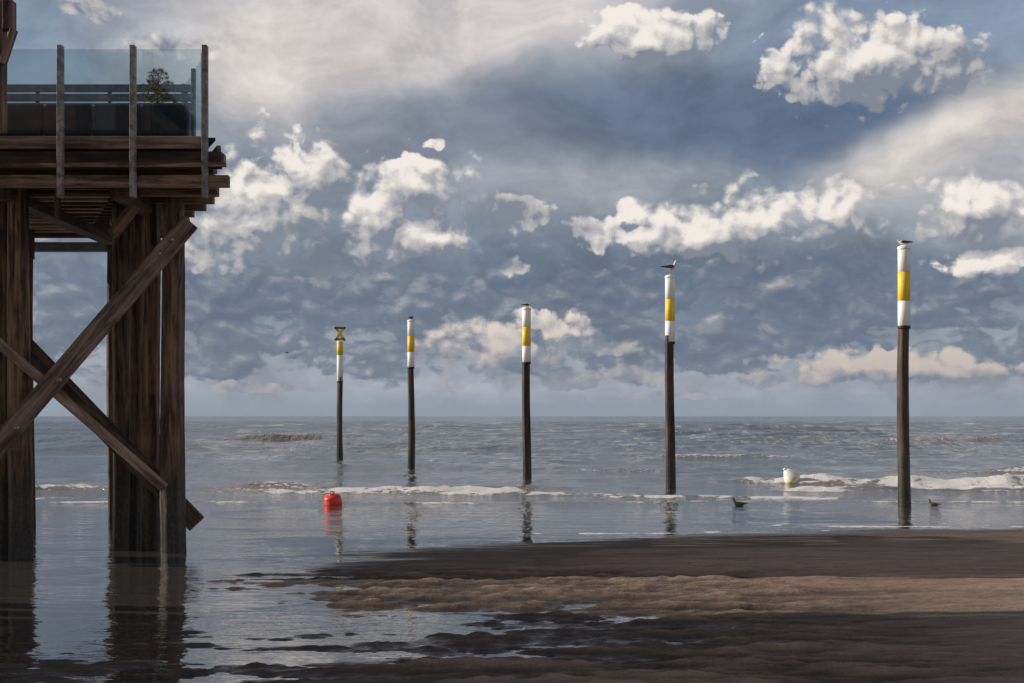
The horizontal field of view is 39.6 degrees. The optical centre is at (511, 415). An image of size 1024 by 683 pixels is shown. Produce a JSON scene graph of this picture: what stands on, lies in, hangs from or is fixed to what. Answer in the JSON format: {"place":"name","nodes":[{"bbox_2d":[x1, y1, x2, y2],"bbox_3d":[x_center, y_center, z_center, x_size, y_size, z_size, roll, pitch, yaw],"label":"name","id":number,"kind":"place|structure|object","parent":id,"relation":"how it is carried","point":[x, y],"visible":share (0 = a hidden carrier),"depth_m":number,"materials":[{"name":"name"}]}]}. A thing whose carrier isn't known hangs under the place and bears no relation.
{"place":"outdoors","nodes":[
{"label":"outdoors","id":0,"kind":"place"},
{"bbox_2d":[0,0,6,132],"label":"hut corner post","id":1,"kind":"object","parent":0,"point":[3,94],"visible":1,"depth_m":13.55,"materials":[{"name":"brown wood"}]},
{"bbox_2d":[0,28,17,65],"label":"hut bracket arm","id":2,"kind":"object","parent":1,"relation":"attached to","point":[8,46],"visible":1,"depth_m":13.50},
{"bbox_2d":[2,0,15,31],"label":"hut upper trim","id":3,"kind":"structure","parent":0,"point":[8,14],"depth_m":13.52,"materials":[{"name":"brown wood"}]},
{"bbox_2d":[184,211,194,217],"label":"joist end block","id":4,"kind":"structure","parent":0,"point":[189,214],"depth_m":19.03,"materials":[{"name":"brown wood"}]},
{"bbox_2d":[184,204,205,210],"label":"joist end block","id":5,"kind":"structure","parent":4,"relation":"on","point":[194,207],"depth_m":18.43,"materials":[{"name":"brown wood"}]},
{"bbox_2d":[151,197,214,203],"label":"joist end block","id":6,"kind":"structure","parent":5,"relation":"on","point":[187,200],"depth_m":17.83,"materials":[{"name":"brown wood"}]},
{"bbox_2d":[139,188,218,196],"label":"joist end block","id":7,"kind":"structure","parent":6,"relation":"on","point":[172,192],"depth_m":17.23,"materials":[{"name":"brown wood"}]},
{"bbox_2d":[0,416,1023,682],"bbox_3d":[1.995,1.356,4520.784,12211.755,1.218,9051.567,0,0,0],"label":"sea water","id":8,"kind":"structure","parent":0,"point":[258,488],"depth_m":27.29,"materials":[{"name":"grey liquid"}]},
{"bbox_2d":[29,259,35,530],"bbox_3d":[-7.100,0.150,21.006,0.145,5.500,0.131,0,0,-28],"label":"pile","id":9,"kind":"object","parent":8,"relation":"in","point":[32,382],"visible":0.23,"depth_m":20.98,"materials":[{"name":"brown wood"}]},
{"bbox_2d":[112,200,129,549],"bbox_3d":[-5.008,0.075,18.143,0.248,5.650,0.229,0,0,41],"label":"pile","id":10,"kind":"object","parent":8,"relation":"in","point":[121,511],"visible":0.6,"depth_m":18.07,"materials":[{"name":"brown wood"}]},
{"bbox_2d":[324,491,341,505],"bbox_3d":[-3.419,1.631,27.151,0.352,0.422,0.352,-13,13,-22],"label":"red buoy","id":11,"kind":"object","parent":8,"relation":"on","point":[333,499],"visible":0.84,"depth_m":27.02,"materials":[{"name":"plastic"}]},
{"bbox_2d":[731,498,747,505],"bbox_3d":[4.315,1.633,27.014,0.340,0.161,0.117,0,0,-5],"label":"swimming duck","id":12,"kind":"object","parent":8,"relation":"on","point":[738,503],"visible":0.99,"depth_m":26.98},
{"bbox_2d":[783,468,799,483],"bbox_3d":[6.904,1.494,35.044,0.398,0.441,0.398,0,0,38],"label":"conical buoy","id":13,"kind":"object","parent":8,"relation":"on","point":[791,476],"visible":0.94,"depth_m":34.90,"materials":[{"name":"white plastic"}]},
{"bbox_2d":[927,499,940,505],"bbox_3d":[8.018,1.644,27.013,0.284,0.134,0.097,0,0,30],"label":"swimming duck","id":14,"kind":"object","parent":8,"relation":"on","point":[932,503],"visible":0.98,"depth_m":26.98},
{"bbox_2d":[0,528,1023,682],"bbox_3d":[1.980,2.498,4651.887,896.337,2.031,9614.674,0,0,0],"label":"beach sand","id":15,"kind":"structure","parent":0,"point":[898,606],"depth_m":12.35,"materials":[{"name":"brown sand"}]},
{"bbox_2d":[0,201,7,557],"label":"pile","id":16,"kind":"object","parent":15,"relation":"on","point":[3,407],"visible":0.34,"depth_m":17.01,"materials":[{"name":"brown wood"}]},
{"bbox_2d":[7,188,32,559],"bbox_3d":[-5.861,0.050,16.943,0.309,5.700,0.319,0,0,-31],"label":"pile","id":17,"kind":"object","parent":15,"relation":"on","point":[20,500],"visible":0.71,"depth_m":16.85,"materials":[{"name":"brown wood"}]},
{"bbox_2d":[0,188,111,244],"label":"cross girder","id":18,"kind":"object","parent":17,"relation":"on","point":[96,231],"visible":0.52,"depth_m":18.84,"materials":[{"name":"brown wood"}]},
{"bbox_2d":[29,223,60,226],"bbox_3d":[-8.458,-2.700,20.040,5.085,0.050,0.100,0,0,0],"label":"under slat","id":19,"kind":"object","parent":18,"relation":"attached to","point":[42,225],"visible":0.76,"depth_m":19.99,"materials":[{"name":"brown wood"}]},
{"bbox_2d":[29,227,67,229],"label":"under slat","id":20,"kind":"object","parent":18,"relation":"attached to","point":[48,228],"depth_m":20.32,"materials":[{"name":"brown wood"}]},
{"bbox_2d":[29,229,34,258],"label":"hanging block","id":21,"kind":"structure","parent":20,"relation":"hanging from","point":[31,243],"depth_m":20.35,"materials":[{"name":"brown wood"}]},
{"bbox_2d":[29,220,94,222],"bbox_3d":[-8.395,-2.700,19.710,5.210,0.050,0.100,0,0,0],"label":"under slat","id":22,"kind":"object","parent":18,"relation":"attached to","point":[45,221],"visible":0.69,"depth_m":19.66,"materials":[{"name":"brown wood"}]},
{"bbox_2d":[29,217,96,219],"bbox_3d":[-8.332,-2.700,19.380,5.336,0.050,0.100,0,0,0],"label":"under slat","id":23,"kind":"object","parent":18,"relation":"attached to","point":[80,218],"visible":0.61,"depth_m":19.33,"materials":[{"name":"brown wood"}]},
{"bbox_2d":[29,213,98,216],"bbox_3d":[-8.270,-2.700,19.050,5.461,0.050,0.100,0,0,0],"label":"under slat","id":24,"kind":"object","parent":18,"relation":"attached to","point":[83,215],"visible":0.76,"depth_m":19.00,"materials":[{"name":"brown wood"}]},
{"bbox_2d":[29,188,109,189],"bbox_3d":[-8.827,-2.900,17.460,10.346,0.240,0.100,0,0,0],"label":"joist","id":25,"kind":"object","parent":18,"relation":"on","point":[70,188],"visible":0.02,"depth_m":17.41,"materials":[{"name":"brown wood"}]},
{"bbox_2d":[30,193,109,197],"bbox_3d":[-7.956,-2.700,17.400,6.088,0.050,0.100,0,0,0],"label":"under slat","id":26,"kind":"object","parent":18,"relation":"attached to","point":[72,195],"visible":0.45,"depth_m":17.35,"materials":[{"name":"brown wood"}]},
{"bbox_2d":[33,190,109,192],"bbox_3d":[-8.935,-2.900,17.760,10.130,0.240,0.100,0,0,0],"label":"joist","id":27,"kind":"object","parent":18,"relation":"on","point":[75,191],"depth_m":17.71,"materials":[{"name":"brown wood"}]},
{"bbox_2d":[39,198,108,201],"bbox_3d":[-8.019,-2.700,17.730,5.963,0.050,0.100,0,0,0],"label":"under slat","id":28,"kind":"object","parent":18,"relation":"attached to","point":[76,199],"visible":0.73,"depth_m":17.68,"materials":[{"name":"brown wood"}]},
{"bbox_2d":[48,202,105,205],"bbox_3d":[-8.081,-2.700,18.060,5.837,0.050,0.100,0,0,0],"label":"under slat","id":29,"kind":"object","parent":18,"relation":"attached to","point":[80,203],"visible":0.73,"depth_m":18.01,"materials":[{"name":"brown wood"}]},
{"bbox_2d":[61,206,103,209],"bbox_3d":[-8.144,-2.700,18.390,5.712,0.050,0.100,0,0,0],"label":"under slat","id":30,"kind":"object","parent":18,"relation":"attached to","point":[82,207],"visible":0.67,"depth_m":18.34,"materials":[{"name":"brown wood"}]},
{"bbox_2d":[64,210,101,212],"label":"under slat","id":31,"kind":"object","parent":18,"relation":"attached to","point":[82,211],"visible":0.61,"depth_m":18.67,"materials":[{"name":"brown wood"}]},
{"bbox_2d":[35,233,161,237],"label":"beam","id":32,"kind":"structure","parent":18,"relation":"attached to","point":[56,235],"depth_m":21.23,"materials":[{"name":"brown wood"}]},
{"bbox_2d":[99,211,111,213],"bbox_3d":[-9.257,-2.900,19.560,9.486,0.240,0.100,0,0,0],"label":"joist","id":33,"kind":"object","parent":18,"relation":"on","point":[106,212],"depth_m":19.51,"materials":[{"name":"brown wood"}]},
{"bbox_2d":[0,138,214,150],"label":"deck boards","id":34,"kind":"object","parent":33,"relation":"on","point":[211,141],"visible":0.15,"depth_m":17.04,"materials":[{"name":"brown wood"}]},
{"bbox_2d":[0,84,190,135],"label":"deck lounge bench","id":35,"kind":"object","parent":34,"relation":"on","point":[38,118],"visible":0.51,"depth_m":17.05,"materials":[{"name":"grey wicker"}]},
{"bbox_2d":[137,68,178,103],"bbox_3d":[-4.364,-3.951,17.379,0.523,0.641,0.632,0,0,-27],"label":"potted pine","id":36,"kind":"object","parent":35,"relation":"on","point":[156,82],"visible":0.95,"depth_m":17.34,"materials":[{"name":"green plant"}]},
{"bbox_2d":[191,68,195,135],"bbox_3d":[-3.920,-3.760,17.500,0.050,1.020,0.070,0,0,0],"label":"side railing post","id":37,"kind":"object","parent":34,"relation":"on","point":[193,101],"visible":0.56,"depth_m":17.46,"materials":[{"name":"grey wood"}]},
{"bbox_2d":[201,53,201,135],"bbox_3d":[-3.635,-3.760,16.750,0.050,1.020,0.070,0,0,0],"label":"side railing post","id":38,"kind":"object","parent":34,"relation":"on","point":[201,94],"visible":0.18,"depth_m":16.71,"materials":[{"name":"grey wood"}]},
{"bbox_2d":[213,145,220,150],"bbox_3d":[-4.050,-3.080,18.250,0.050,0.120,3.734,0,0,-20],"label":"end trim board","id":39,"kind":"object","parent":33,"relation":"on","point":[217,148],"visible":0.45,"depth_m":16.51,"materials":[{"name":"brown wood"}]},
{"bbox_2d":[0,151,221,168],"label":"fascia plank","id":40,"kind":"object","parent":39,"relation":"attached to","point":[101,156],"visible":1,"depth_m":16.44,"materials":[{"name":"brown wood"}]},
{"bbox_2d":[0,136,201,148],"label":"fascia","id":41,"kind":"structure","parent":40,"relation":"on","point":[101,142],"depth_m":16.41,"materials":[{"name":"brown wood"}]},
{"bbox_2d":[0,162,225,167],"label":"fascia","id":42,"kind":"structure","parent":40,"relation":"attached to","point":[91,165],"depth_m":16.39,"materials":[{"name":"brown wood"}]},
{"bbox_2d":[57,45,63,197],"bbox_3d":[-5.194,-3.385,16.360,0.060,1.750,0.105,0,0,0],"label":"railing post","id":43,"kind":"object","parent":42,"relation":"attached to","point":[60,121],"visible":1,"depth_m":16.31,"materials":[{"name":"grey wood"}]},
{"bbox_2d":[129,45,136,197],"bbox_3d":[-4.360,-3.385,16.360,0.060,1.750,0.105,0,0,0],"label":"railing post","id":44,"kind":"object","parent":42,"relation":"attached to","point":[132,120],"visible":1,"depth_m":16.31,"materials":[{"name":"grey wood"}]},
{"bbox_2d":[202,45,207,197],"bbox_3d":[-3.531,-3.385,16.360,0.060,1.750,0.105,0,0,0],"label":"railing post","id":45,"kind":"object","parent":42,"relation":"attached to","point":[204,121],"visible":1,"depth_m":16.31,"materials":[{"name":"grey wood"}]},
{"bbox_2d":[0,169,214,174],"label":"joist","id":46,"kind":"object","parent":18,"relation":"on","point":[103,171],"visible":0.1,"depth_m":16.81,"materials":[{"name":"brown wood"}]},
{"bbox_2d":[54,191,60,218],"bbox_3d":[-5.350,-2.485,16.750,0.060,0.330,0.070,0,0,0],"label":"hanging strut","id":47,"kind":"object","parent":46,"relation":"hanging from","point":[57,207],"visible":0.77,"depth_m":16.71,"materials":[{"name":"brown wood"}]},
{"bbox_2d":[222,153,225,162],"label":"projecting beam end","id":48,"kind":"structure","parent":46,"relation":"on","point":[223,157],"depth_m":16.83,"materials":[{"name":"brown wood"}]},
{"bbox_2d":[0,175,229,187],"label":"front joist","id":49,"kind":"object","parent":18,"relation":"on","point":[109,181],"visible":1,"depth_m":16.44,"materials":[{"name":"brown wood"}]},
{"bbox_2d":[0,338,167,490],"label":"diagonal brace","id":50,"kind":"object","parent":17,"relation":"attached to","point":[85,418],"visible":1,"depth_m":17.09,"materials":[{"name":"brown wood"}]},
{"bbox_2d":[0,216,196,458],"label":"diagonal brace front","id":51,"kind":"object","parent":17,"relation":"attached to","point":[84,344],"visible":1,"depth_m":16.95,"materials":[{"name":"brown wood"}]},
{"bbox_2d":[106,245,112,529],"bbox_3d":[-6.004,0.150,21.298,0.120,5.500,0.157,0,0,-41],"label":"pile","id":52,"kind":"object","parent":15,"relation":"on","point":[109,368],"visible":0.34,"depth_m":21.27,"materials":[{"name":"brown wood"}]},
{"bbox_2d":[35,242,106,251],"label":"tie beam","id":53,"kind":"structure","parent":52,"relation":"attached to","point":[69,247],"depth_m":21.33,"materials":[{"name":"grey wood"}]},
{"bbox_2d":[127,222,130,329],"bbox_3d":[-5.276,0.075,19.603,0.192,5.650,0.214,0,0,-41],"label":"pile","id":54,"kind":"object","parent":15,"relation":"on","point":[129,244],"visible":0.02,"depth_m":19.53,"materials":[{"name":"brown wood"}]},
{"bbox_2d":[129,213,143,548],"bbox_3d":[-4.858,0.075,18.344,0.230,5.650,0.239,0,0,0],"label":"pile","id":55,"kind":"object","parent":15,"relation":"on","point":[136,339],"visible":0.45,"depth_m":18.28,"materials":[{"name":"brown wood"}]},
{"bbox_2d":[141,204,160,550],"bbox_3d":[-4.542,0.075,18.014,0.286,5.650,0.248,0,0,36],"label":"pile","id":56,"kind":"object","parent":15,"relation":"on","point":[150,500],"visible":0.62,"depth_m":17.92,"materials":[{"name":"brown wood"}]},
{"bbox_2d":[110,188,189,225],"bbox_3d":[-4.620,-2.660,18.337,0.200,0.220,3.274,0,0,0],"label":"cross girder","id":57,"kind":"object","parent":56,"relation":"on","point":[123,198],"visible":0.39,"depth_m":17.15,"materials":[{"name":"brown wood"}]},
{"bbox_2d":[107,206,139,237],"bbox_3d":[-4.726,-2.384,17.300,0.140,0.460,0.080,37,0,0],"label":"short cap brace","id":58,"kind":"object","parent":57,"relation":"attached to","point":[122,221],"visible":0.8,"depth_m":17.26,"materials":[{"name":"brown wood"}]},
{"bbox_2d":[160,197,186,553],"bbox_3d":[-4.213,0.075,17.732,0.377,5.650,0.354,0,0,0],"label":"pile","id":59,"kind":"object","parent":15,"relation":"on","point":[172,470],"visible":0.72,"depth_m":17.64,"materials":[{"name":"brown wood"}]},
{"bbox_2d":[30,337,203,530],"bbox_3d":[-5.269,-0.079,17.590,0.250,3.946,0.100,-44,12,-12],"label":"diagonal brace rear","id":60,"kind":"object","parent":59,"relation":"attached to","point":[42,362],"visible":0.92,"depth_m":17.61,"materials":[{"name":"brown wood"}]},
{"bbox_2d":[334,326,345,460],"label":"marker post","id":61,"kind":"object","parent":15,"relation":"on","point":[339,398],"visible":0.82,"depth_m":52.48,"materials":[{"name":"brown wood"}]},
{"bbox_2d":[407,319,414,468],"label":"marker post","id":62,"kind":"object","parent":15,"relation":"on","point":[410,371],"visible":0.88,"depth_m":45.53,"materials":[{"name":"brown wood"}]},
{"bbox_2d":[522,307,531,478],"bbox_3d":[0.390,0.023,37.188,0.267,5.754,0.260,0,0,0],"label":"marker post","id":63,"kind":"object","parent":15,"relation":"on","point":[526,363],"visible":0.8,"depth_m":37.10,"materials":[{"name":"brown wood"}]},
{"bbox_2d":[665,275,675,488],"bbox_3d":[3.682,-0.196,33.124,0.270,6.192,0.246,0,0,-43],"label":"marker post","id":64,"kind":"object","parent":15,"relation":"on","point":[669,381],"visible":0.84,"depth_m":33.03,"materials":[{"name":"brown wood"}]},
{"bbox_2d":[660,260,678,274],"bbox_3d":[3.676,-3.460,33.119,0.474,0.340,0.163,0,0,-15],"label":"seagull","id":65,"kind":"object","parent":64,"relation":"on","point":[670,267],"visible":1,"depth_m":33.06,"materials":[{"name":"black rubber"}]},
{"bbox_2d":[897,245,910,508],"bbox_3d":[7.249,-0.130,26.267,0.272,6.059,0.269,0,0,0],"label":"marker post","id":66,"kind":"object","parent":15,"relation":"on","point":[903,458],"visible":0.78,"depth_m":26.19,"materials":[{"name":"brown wood"}]},
{"bbox_2d":[896,240,912,244],"bbox_3d":[7.246,-3.215,26.279,0.320,0.096,0.110,0,0,10],"label":"resting tern","id":67,"kind":"object","parent":66,"relation":"on","point":[903,242],"visible":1,"depth_m":26.24,"materials":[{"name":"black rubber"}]},
{"bbox_2d":[7,0,1023,415],"label":"sky","id":68,"kind":"structure","parent":0,"point":[452,166],"materials":[{"name":"blue"}]},
{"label":"pile","id":69,"kind":"object","parent":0,"visible":0},
{"bbox_3d":[-9.200,-2.660,18.950,0.200,0.220,4.500,0,0,0],"label":"cross girder","id":70,"kind":"object","parent":69,"relation":"on","visible":0},
{"bbox_2d":[35,230,74,232],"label":"under slat","id":71,"kind":"object","parent":70,"relation":"attached to","point":[52,231],"depth_m":20.65,"materials":[{"name":"brown wood"}]}
]}

